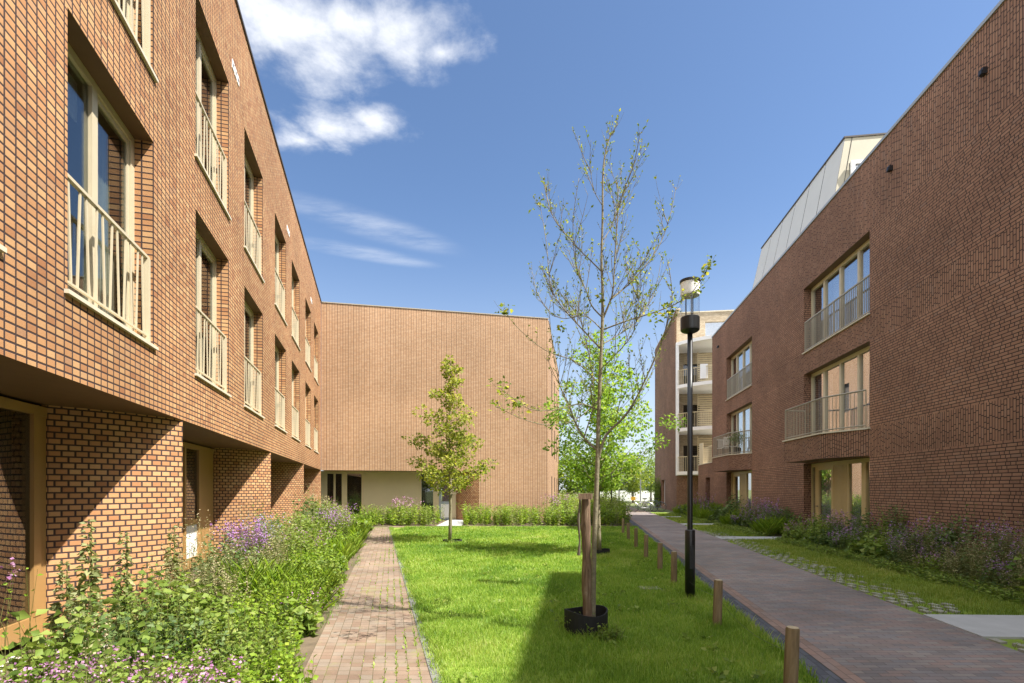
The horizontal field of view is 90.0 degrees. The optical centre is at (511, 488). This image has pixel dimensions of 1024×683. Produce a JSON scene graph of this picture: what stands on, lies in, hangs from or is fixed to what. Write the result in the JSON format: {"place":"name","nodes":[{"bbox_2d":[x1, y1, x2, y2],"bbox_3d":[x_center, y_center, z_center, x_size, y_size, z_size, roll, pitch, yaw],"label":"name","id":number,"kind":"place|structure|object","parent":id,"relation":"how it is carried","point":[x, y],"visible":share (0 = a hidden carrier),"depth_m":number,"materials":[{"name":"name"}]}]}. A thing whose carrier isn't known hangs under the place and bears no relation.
{"place":"outdoors","nodes":[
{"label":"outdoors","id":0,"kind":"place"},
{"bbox_2d":[0,531,370,682],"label":"planting soil","id":1,"kind":"structure","parent":0,"point":[308,645],"depth_m":5.61,"materials":[{"name":"brown soil"}]},
{"bbox_2d":[0,557,42,678],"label":"flowering plant","id":2,"kind":"object","parent":1,"relation":"on","point":[4,633],"visible":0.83,"depth_m":3.96,"materials":[{"name":"green plant"}]},
{"bbox_2d":[0,630,109,671],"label":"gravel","id":3,"kind":"structure","parent":1,"relation":"on","point":[25,661],"depth_m":4.94,"materials":[{"name":"grey gravel"}]},
{"bbox_2d":[42,561,77,648],"bbox_3d":[-4.298,1.169,4.897,0.343,0.962,0.352,0,0,0],"label":"mullein","id":4,"kind":"object","parent":1,"relation":"on","point":[57,605],"visible":0.62,"depth_m":4.88,"materials":[{"name":"green plant"}]},
{"bbox_2d":[0,645,158,682],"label":"flowering plant","id":5,"kind":"object","parent":1,"relation":"on","point":[61,673],"visible":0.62,"depth_m":3.13,"materials":[{"name":"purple plant"}]},
{"bbox_2d":[64,519,110,663],"bbox_3d":[-3.847,0.962,4.643,0.408,1.377,0.359,0,0,0],"label":"mullein","id":6,"kind":"object","parent":1,"relation":"on","point":[94,573],"visible":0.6,"depth_m":4.64,"materials":[{"name":"green plant"}]},
{"bbox_2d":[106,531,141,637],"bbox_3d":[-3.764,1.024,4.970,0.370,1.252,0.384,0,0,0],"label":"mullein","id":7,"kind":"object","parent":1,"relation":"on","point":[128,575],"visible":0.43,"depth_m":4.94,"materials":[{"name":"green plant"}]},
{"bbox_2d":[53,648,281,682],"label":"flowering plant","id":8,"kind":"object","parent":1,"relation":"on","point":[192,675],"visible":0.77,"depth_m":3.24,"materials":[{"name":"green plant"}]},
{"bbox_2d":[157,525,183,618],"bbox_3d":[-4.052,1.039,6.093,0.400,1.222,0.352,0,0,0],"label":"mullein","id":9,"kind":"object","parent":1,"relation":"on","point":[169,549],"visible":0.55,"depth_m":6.09,"materials":[{"name":"green plant"}]},
{"bbox_2d":[0,485,374,682],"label":"bed planting","id":10,"kind":"object","parent":1,"relation":"on","point":[190,616],"visible":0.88,"depth_m":4.97,"materials":[{"name":"green plant"}]},
{"bbox_2d":[208,518,281,566],"bbox_3d":[-4.442,1.063,8.690,0.933,1.174,1.325,0,0,0],"label":"flowering plant","id":11,"kind":"object","parent":1,"relation":"on","point":[259,534],"visible":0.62,"depth_m":8.57,"materials":[{"name":"purple plant"}]},
{"bbox_2d":[193,636,318,682],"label":"leafy plant","id":12,"kind":"object","parent":1,"relation":"on","point":[286,673],"visible":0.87,"depth_m":4.00,"materials":[{"name":"green plant"}]},
{"bbox_2d":[232,512,289,569],"bbox_3d":[-4.601,1.034,9.525,0.868,1.232,1.040,0,0,24],"label":"flowering plant","id":13,"kind":"object","parent":1,"relation":"on","point":[264,530],"visible":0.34,"depth_m":9.52,"materials":[{"name":"purple plant"}]},
{"bbox_2d":[228,564,347,630],"bbox_3d":[-2.825,1.376,6.602,1.052,0.549,2.085,0,0,0],"label":"leafy plant","id":14,"kind":"object","parent":1,"relation":"on","point":[300,588],"visible":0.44,"depth_m":6.54,"materials":[{"name":"green plant"}]},
{"bbox_2d":[305,504,354,538],"bbox_3d":[-5.045,1.028,14.467,1.269,1.243,1.337,0,0,29],"label":"flowering plant","id":15,"kind":"object","parent":1,"relation":"on","point":[335,517],"visible":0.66,"depth_m":14.53,"materials":[{"name":"purple plant"}]},
{"bbox_2d":[298,527,431,682],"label":"garden path","id":16,"kind":"structure","parent":0,"point":[358,629],"depth_m":5.89,"materials":[{"name":"beige brick"}]},
{"bbox_2d":[389,529,441,682],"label":"path edging","id":17,"kind":"object","parent":16,"relation":"on","point":[428,660],"visible":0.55,"depth_m":5.49,"materials":[{"name":"beige concrete"}]},
{"bbox_2d":[0,490,846,682],"bbox_3d":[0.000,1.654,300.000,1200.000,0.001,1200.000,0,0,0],"label":"ground","id":18,"kind":"structure","parent":0,"point":[648,509],"depth_m":41.31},
{"bbox_2d":[0,0,321,649],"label":"brick apartment building","id":19,"kind":"structure","parent":18,"relation":"on","point":[160,335],"depth_m":6.15,"materials":[{"name":"brown brick"}]},
{"bbox_2d":[0,244,6,252],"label":"wall lamp","id":20,"kind":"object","parent":19,"relation":"in","point":[3,249],"depth_m":3.48,"materials":[{"name":"beige paint"}]},
{"bbox_2d":[64,43,158,350],"bbox_3d":[-4.112,-2.812,5.039,0.465,2.395,1.820,0,0,-15],"label":"window","id":21,"kind":"structure","parent":19,"relation":"in","point":[97,279],"depth_m":5.17,"materials":[{"name":"beige paint"}]},
{"bbox_2d":[111,0,158,82],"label":"window","id":22,"kind":"structure","parent":19,"relation":"in","point":[126,14],"depth_m":5.76,"materials":[{"name":"beige paint"}]},
{"bbox_2d":[194,230,231,397],"bbox_3d":[-4.860,-2.813,8.120,0.305,2.395,1.820,0,0,-15],"label":"window","id":23,"kind":"structure","parent":19,"relation":"in","point":[201,246],"depth_m":8.37,"materials":[{"name":"beige paint"}]},
{"bbox_2d":[194,28,231,220],"bbox_3d":[-4.860,-5.932,8.120,0.305,2.395,1.820,0,0,-15],"label":"window","id":24,"kind":"structure","parent":19,"relation":"in","point":[213,177],"depth_m":8.33,"materials":[{"name":"beige paint"}]},
{"bbox_2d":[244,300,264,418],"bbox_3d":[-5.601,-2.813,10.870,0.305,2.395,1.820,0,0,-15],"label":"window","id":25,"kind":"structure","parent":19,"relation":"in","point":[252,370],"depth_m":11.43,"materials":[{"name":"beige paint"}]},
{"bbox_2d":[244,153,264,282],"bbox_3d":[-5.600,-5.932,10.870,0.305,2.395,1.820,0,0,-15],"label":"window","id":26,"kind":"structure","parent":19,"relation":"in","point":[252,228],"depth_m":11.29,"materials":[{"name":"beige paint"}]},
{"bbox_2d":[275,345,287,432],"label":"window","id":27,"kind":"structure","parent":19,"relation":"in","point":[279,398],"depth_m":14.41,"materials":[{"name":"beige paint"}]},
{"bbox_2d":[275,233,287,325],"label":"window","id":28,"kind":"structure","parent":19,"relation":"in","point":[279,288],"depth_m":14.39,"materials":[{"name":"beige paint"}]},
{"bbox_2d":[291,370,300,441],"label":"window","id":29,"kind":"structure","parent":19,"relation":"in","point":[295,414],"depth_m":17.23,"materials":[{"name":"beige paint"}]},
{"bbox_2d":[291,277,300,350],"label":"window","id":30,"kind":"structure","parent":19,"relation":"in","point":[295,322],"depth_m":17.22,"materials":[{"name":"beige paint"}]},
{"bbox_2d":[305,389,311,448],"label":"window","id":31,"kind":"structure","parent":19,"relation":"in","point":[307,437],"depth_m":20.39,"materials":[{"name":"beige paint"}]},
{"bbox_2d":[305,311,311,371],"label":"window","id":32,"kind":"structure","parent":19,"relation":"in","point":[307,356],"depth_m":20.38,"materials":[{"name":"beige paint"}]},
{"bbox_2d":[314,428,318,453],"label":"window","id":33,"kind":"structure","parent":19,"relation":"in","point":[315,434],"depth_m":22.86,"materials":[{"name":"beige paint"}]},
{"bbox_2d":[314,356,318,385],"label":"window","id":34,"kind":"structure","parent":19,"relation":"in","point":[315,364],"depth_m":22.86,"materials":[{"name":"beige paint"}]},
{"bbox_2d":[321,301,558,520],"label":"brick end building","id":35,"kind":"structure","parent":18,"relation":"on","point":[381,375],"depth_m":26.00,"materials":[{"name":"brown brick"}]},
{"bbox_2d":[324,471,363,515],"bbox_3d":[-8.490,0.320,25.903,1.933,2.460,0.100,0,0,-12],"label":"window","id":36,"kind":"structure","parent":35,"relation":"in","point":[344,473],"depth_m":25.85,"materials":[{"name":"beige metal"}]},
{"bbox_2d":[439,476,451,519],"bbox_3d":[-3.499,0.410,26.965,0.679,2.420,0.060,0,0,-12],"label":"door","id":37,"kind":"structure","parent":35,"relation":"in","point":[443,500],"depth_m":26.93,"materials":[{"name":"grey"}]},
{"bbox_2d":[558,441,594,496],"bbox_3d":[4.445,-1.053,39.861,5.320,5.414,4.548,0,0,0],"label":"background tree","id":38,"kind":"object","parent":18,"relation":"on","point":[570,486],"visible":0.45,"depth_m":39.49,"materials":[{"name":"green plant"}]},
{"bbox_2d":[587,463,632,496],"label":"background tree","id":39,"kind":"object","parent":18,"relation":"on","point":[619,479],"visible":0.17,"depth_m":57.63,"materials":[{"name":"green plant"}]},
{"bbox_2d":[589,484,652,497],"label":"hedge","id":40,"kind":"object","parent":18,"relation":"on","point":[621,489],"visible":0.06,"depth_m":72.30,"materials":[{"name":"green plant"}]},
{"bbox_2d":[614,457,653,501],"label":"background tree","id":41,"kind":"object","parent":18,"relation":"on","point":[631,488],"visible":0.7,"depth_m":61.41,"materials":[{"name":"green plant"}]},
{"bbox_2d":[636,449,654,501],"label":"background tree","id":42,"kind":"object","parent":18,"relation":"on","point":[652,463],"visible":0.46,"depth_m":65.72,"materials":[{"name":"green plant"}]},
{"bbox_2d":[652,477,660,507],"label":"climbing plant","id":43,"kind":"object","parent":18,"relation":"on","point":[656,491],"visible":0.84,"depth_m":44.30,"materials":[{"name":"green plant"}]},
{"bbox_2d":[628,518,845,682],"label":"gutter","id":44,"kind":"object","parent":18,"relation":"on","point":[823,673],"visible":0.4,"depth_m":5.93,"materials":[{"name":"grey concrete"}]},
{"bbox_2d":[626,514,866,682],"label":"road border","id":45,"kind":"object","parent":18,"relation":"on","point":[835,667],"visible":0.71,"depth_m":6.13,"materials":[{"name":"grey concrete"}]},
{"bbox_2d":[698,0,1023,561],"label":"brown brick apartment building","id":46,"kind":"structure","parent":18,"relation":"on","point":[867,337],"depth_m":12.35,"materials":[{"name":"brown brick"}]},
{"bbox_2d":[717,439,726,454],"bbox_3d":[10.840,-2.110,26.264,0.440,0.920,0.445,0,0,-17],"label":"garden chair","id":47,"kind":"object","parent":46,"relation":"on","point":[720,446],"visible":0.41,"depth_m":26.38,"materials":[{"name":"white paint"}]},
{"bbox_2d":[724,436,736,453],"bbox_3d":[10.765,-2.110,25.261,0.445,0.920,0.440,0,0,-19],"label":"garden chair","id":48,"kind":"object","parent":46,"relation":"on","point":[729,444],"visible":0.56,"depth_m":25.16,"materials":[{"name":"white paint"}]},
{"bbox_2d":[726,429,747,453],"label":"potted shrub","id":49,"kind":"object","parent":46,"relation":"on","point":[735,438],"visible":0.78,"depth_m":24.20,"materials":[{"name":"green plant"}]},
{"bbox_2d":[725,341,751,400],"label":"window","id":50,"kind":"structure","parent":46,"relation":"in","point":[740,379],"depth_m":25.21,"materials":[{"name":"beige paint"}]},
{"bbox_2d":[731,404,751,453],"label":"window","id":51,"kind":"structure","parent":46,"relation":"in","point":[741,419],"depth_m":25.12,"materials":[{"name":"beige paint"}]},
{"bbox_2d":[802,239,869,354],"bbox_3d":[10.096,-5.802,15.712,0.589,2.255,4.150,0,0,8],"label":"window","id":52,"kind":"structure","parent":46,"relation":"in","point":[851,289],"depth_m":15.58,"materials":[{"name":"beige paint"}]},
{"bbox_2d":[811,346,869,433],"bbox_3d":[10.056,-2.793,15.717,0.510,2.355,4.150,0,0,8],"label":"window","id":53,"kind":"structure","parent":46,"relation":"in","point":[857,375],"depth_m":15.60,"materials":[{"name":"beige paint"}]},
{"bbox_2d":[437,520,464,525],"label":"paved path","id":54,"kind":"structure","parent":0,"point":[456,523],"depth_m":23.82,"materials":[{"name":"concrete"}]},
{"bbox_2d":[372,520,631,526],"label":"back planting soil","id":55,"kind":"structure","parent":0,"point":[440,522],"depth_m":23.06,"materials":[{"name":"brown soil"}]},
{"bbox_2d":[390,496,423,523],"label":"flowering plant","id":56,"kind":"object","parent":55,"relation":"on","point":[395,505],"visible":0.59,"depth_m":23.87,"materials":[{"name":"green plant"}]},
{"bbox_2d":[357,490,635,525],"bbox_3d":[3.136,0.879,29.094,11.127,1.611,22.526,0,0,36],"label":"back bed planting","id":57,"kind":"object","parent":55,"relation":"on","point":[610,513],"visible":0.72,"depth_m":23.39,"materials":[{"name":"green plant"}]},
{"bbox_2d":[541,493,573,519],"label":"flowering plant","id":58,"kind":"object","parent":55,"relation":"on","point":[553,500],"visible":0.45,"depth_m":25.19,"materials":[{"name":"green plant"}]},
{"bbox_2d":[302,525,828,682],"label":"lawn","id":59,"kind":"structure","parent":0,"point":[518,636],"depth_m":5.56,"materials":[{"name":"plant"}]},
{"bbox_2d":[401,354,498,540],"bbox_3d":[-1.950,-1.290,16.210,3.108,5.884,3.103,0,0,0],"label":"young tree","id":60,"kind":"object","parent":59,"relation":"on","point":[455,481],"visible":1,"depth_m":15.88,"materials":[{"name":"green plant"}]},
{"bbox_2d":[443,539,461,542],"bbox_3d":[-1.865,1.622,15.994,0.600,0.097,0.600,0,0,0],"label":"tree ring","id":61,"kind":"object","parent":59,"relation":"on","point":[445,540],"visible":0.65,"depth_m":15.99,"materials":[{"name":"black rubber"}]},
{"bbox_2d":[577,493,592,616],"bbox_3d":[0.827,0.900,5.808,0.182,1.702,0.145,0,0,0],"label":"tree stake","id":62,"kind":"object","parent":59,"relation":"on","point":[585,528],"visible":0.82,"depth_m":5.78,"materials":[{"name":"brown wood"}]},
{"bbox_2d":[564,605,607,637],"bbox_3d":[0.858,1.523,5.915,0.500,0.295,0.500,0,0,0],"label":"tree ring","id":63,"kind":"object","parent":59,"relation":"on","point":[579,622],"visible":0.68,"depth_m":5.72,"materials":[{"name":"black rubber"}]},
{"bbox_2d":[553,612,628,640],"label":"weeds","id":64,"kind":"object","parent":59,"relation":"on","point":[611,633],"visible":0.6,"depth_m":5.57,"materials":[{"name":"green plant"}]},
{"bbox_2d":[487,108,716,616],"bbox_3d":[0.972,-1.321,5.983,2.484,6.123,2.226,0,0,0],"label":"sparse tree","id":65,"kind":"object","parent":59,"relation":"on","point":[598,447],"visible":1,"depth_m":5.95,"materials":[{"name":"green plant"}]},
{"bbox_2d":[597,548,609,554],"bbox_3d":[2.267,1.594,12.995,0.440,0.152,0.440,0,0,0],"label":"tree ring","id":66,"kind":"object","parent":59,"relation":"on","point":[604,550],"visible":0.38,"depth_m":12.81,"materials":[{"name":"black rubber"}]},
{"bbox_2d":[540,329,686,549],"bbox_3d":[2.168,-1.202,13.225,3.621,5.708,3.695,0,0,45],"label":"leafy tree","id":67,"kind":"object","parent":59,"relation":"on","point":[612,451],"visible":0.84,"depth_m":12.88,"materials":[{"name":"green plant"}]},
{"bbox_2d":[627,523,629,538],"bbox_3d":[3.727,1.393,16.400,0.104,0.613,0.101,-1,0,-1],"label":"bollard","id":68,"kind":"object","parent":59,"relation":"on","point":[628,530],"visible":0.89,"depth_m":16.36,"materials":[{"name":"brown wood"}]},
{"bbox_2d":[634,528,637,547],"bbox_3d":[3.461,1.394,14.296,0.101,0.613,0.104,-1,1,-36],"label":"bollard","id":69,"kind":"object","parent":59,"relation":"on","point":[635,537],"visible":0.91,"depth_m":14.26,"materials":[{"name":"brown wood"}]},
{"bbox_2d":[644,535,647,557],"bbox_3d":[3.196,1.393,12.203,0.101,0.613,0.104,1,-1,-16],"label":"bollard","id":70,"kind":"object","parent":59,"relation":"on","point":[646,546],"visible":0.89,"depth_m":12.16,"materials":[{"name":"brown wood"}]},
{"bbox_2d":[657,543,662,570],"bbox_3d":[2.993,1.393,10.351,0.101,0.613,0.104,0,0,-22],"label":"bollard","id":71,"kind":"object","parent":59,"relation":"on","point":[659,555],"visible":0.89,"depth_m":10.31,"materials":[{"name":"brown wood"}]},
{"bbox_2d":[671,551,676,582],"bbox_3d":[2.818,1.393,8.903,0.101,0.613,0.104,1,-1,-21],"label":"bollard","id":72,"kind":"object","parent":59,"relation":"on","point":[673,565],"visible":0.91,"depth_m":8.86,"materials":[{"name":"brown wood"}]},
{"bbox_2d":[680,276,700,598],"bbox_3d":[2.694,-0.760,7.750,0.300,4.820,0.300,0,0,0],"label":"street lamp","id":73,"kind":"object","parent":59,"relation":"on","point":[690,325],"visible":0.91,"depth_m":7.71,"materials":[{"name":"black metal"}]},
{"bbox_2d":[690,546,693,568],"bbox_3d":[2.694,1.025,7.677,0.060,0.350,0.008,0,0,0],"label":"service door","id":74,"kind":"structure","parent":73,"relation":"in","point":[691,547],"depth_m":7.67,"materials":[{"name":"black metal"}]},
{"bbox_2d":[712,579,722,626],"bbox_3d":[2.469,1.394,6.146,0.101,0.613,0.104,1,1,-20],"label":"bollard","id":75,"kind":"object","parent":59,"relation":"on","point":[717,602],"visible":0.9,"depth_m":6.10,"materials":[{"name":"brown wood"}]},
{"bbox_2d":[783,626,799,682],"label":"bollard","id":76,"kind":"object","parent":59,"relation":"on","point":[791,656],"visible":1,"depth_m":4.00,"materials":[{"name":"brown wood"}]},
{"bbox_2d":[238,0,999,489],"label":"sky","id":77,"kind":"structure","parent":0,"point":[414,138],"materials":[{"name":"blue"}]},
{"bbox_2d":[608,458,640,490],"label":"distant block","id":78,"kind":"structure","parent":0,"point":[622,467],"depth_m":120.00,"materials":[{"name":"grey"}]},
{"bbox_2d":[600,491,653,500],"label":"white wall","id":79,"kind":"structure","parent":0,"point":[643,495],"depth_m":70.00,"materials":[{"name":"white"}]},
{"bbox_2d":[626,507,646,511],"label":"road","id":80,"kind":"structure","parent":0,"point":[636,510],"depth_m":38.91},
{"bbox_2d":[629,497,653,511],"bbox_3d":[9.068,1.099,36.001,1.774,1.097,0.577,0,0,14],"label":"bicycle","id":81,"kind":"object","parent":80,"relation":"on","point":[632,498],"visible":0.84,"depth_m":35.97,"materials":[{"name":"grey metal"}]},
{"bbox_2d":[638,500,657,511],"bbox_3d":[9.777,1.133,36.801,1.774,1.029,0.577,0,0,-20],"label":"bicycle","id":82,"kind":"object","parent":80,"relation":"on","point":[648,506],"visible":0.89,"depth_m":36.82,"materials":[{"name":"grey metal"}]},
{"bbox_2d":[642,497,665,511],"bbox_3d":[10.398,1.133,37.501,1.774,1.029,0.577,0,0,20],"label":"bicycle","id":83,"kind":"object","parent":80,"relation":"on","point":[656,504],"visible":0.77,"depth_m":37.41,"materials":[{"name":"grey metal"}]},
{"bbox_2d":[655,308,733,510],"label":"balcony apartment building","id":84,"kind":"structure","parent":0,"point":[670,398],"depth_m":38.73,"materials":[{"name":"brown brick"}]},
{"bbox_2d":[661,480,664,504],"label":"side window","id":85,"kind":"structure","parent":84,"relation":"in","point":[662,481],"depth_m":43.82,"materials":[{"name":"white paint"}]},
{"bbox_2d":[700,364,707,378],"bbox_3d":[13.267,-8.150,35.397,0.500,1.000,0.040,0,0,8],"label":"laundry cloth","id":86,"kind":"object","parent":84,"relation":"hanging from","point":[703,370],"visible":1,"depth_m":35.38,"materials":[{"name":"white fabric"}]},
{"bbox_2d":[630,512,1023,682],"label":"road","id":87,"kind":"structure","parent":0,"point":[867,638],"depth_m":6.17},
{"bbox_2d":[651,512,1023,650],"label":"verge","id":88,"kind":"structure","parent":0,"point":[1009,643],"depth_m":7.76,"materials":[{"name":"plant"}]},
{"bbox_2d":[680,523,712,524],"bbox_3d":[9.378,1.634,23.628,3.118,0.032,0.805,0,0,3],"label":"door slab","id":89,"kind":"structure","parent":88,"relation":"on","point":[696,523],"depth_m":24.01,"materials":[{"name":"concrete"}]},
{"bbox_2d":[715,536,804,539],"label":"paving slab","id":90,"kind":"structure","parent":88,"relation":"on","point":[739,537],"depth_m":17.08,"materials":[{"name":"concrete"}]},
{"bbox_2d":[700,530,1023,652],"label":"grass pavers","id":91,"kind":"object","parent":88,"relation":"on","point":[941,611],"depth_m":8.33,"materials":[{"name":"concrete"}]},
{"bbox_2d":[923,614,1023,638],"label":"paving slab","id":92,"kind":"structure","parent":88,"relation":"on","point":[998,626],"depth_m":6.11,"materials":[{"name":"concrete"}]},
{"bbox_2d":[715,519,1015,586],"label":"verge soil","id":93,"kind":"structure","parent":0,"point":[780,535],"depth_m":18.12,"materials":[{"name":"brown soil"}]},
{"bbox_2d":[738,497,777,528],"bbox_3d":[10.091,0.972,20.570,1.696,1.357,1.990,0,0,43],"label":"flowering plant","id":94,"kind":"object","parent":93,"relation":"on","point":[752,512],"visible":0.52,"depth_m":20.79,"materials":[{"name":"green plant"}]},
{"bbox_2d":[761,505,795,520],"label":"shrub","id":95,"kind":"object","parent":93,"relation":"on","point":[786,513],"visible":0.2,"depth_m":18.86,"materials":[{"name":"green plant"}]},
{"bbox_2d":[805,509,861,533],"bbox_3d":[8.926,1.096,14.230,1.289,1.108,1.217,0,0,27],"label":"flowering plant","id":96,"kind":"object","parent":93,"relation":"on","point":[833,522],"visible":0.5,"depth_m":14.18,"materials":[{"name":"green plant"}]},
{"bbox_2d":[667,491,1023,606],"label":"bed planting","id":97,"kind":"object","parent":93,"relation":"on","point":[855,542],"visible":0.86,"depth_m":10.71,"materials":[{"name":"green plant"}]},
{"bbox_2d":[875,501,908,536],"bbox_3d":[9.410,0.969,12.599,0.944,1.363,1.233,0,0,19],"label":"shrub","id":98,"kind":"object","parent":93,"relation":"on","point":[895,519],"visible":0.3,"depth_m":12.47,"materials":[{"name":"green plant"}]},
{"bbox_2d":[880,518,965,566],"bbox_3d":[8.485,1.132,10.747,1.435,1.036,1.625,0,0,27],"label":"flowering plant","id":99,"kind":"object","parent":93,"relation":"on","point":[932,539],"visible":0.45,"depth_m":10.52,"materials":[{"name":"green plant"}]},
{"bbox_2d":[944,517,1023,583],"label":"flowering plant","id":100,"kind":"object","parent":93,"relation":"on","point":[992,533],"visible":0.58,"depth_m":8.77,"materials":[{"name":"green plant"}]}
]}

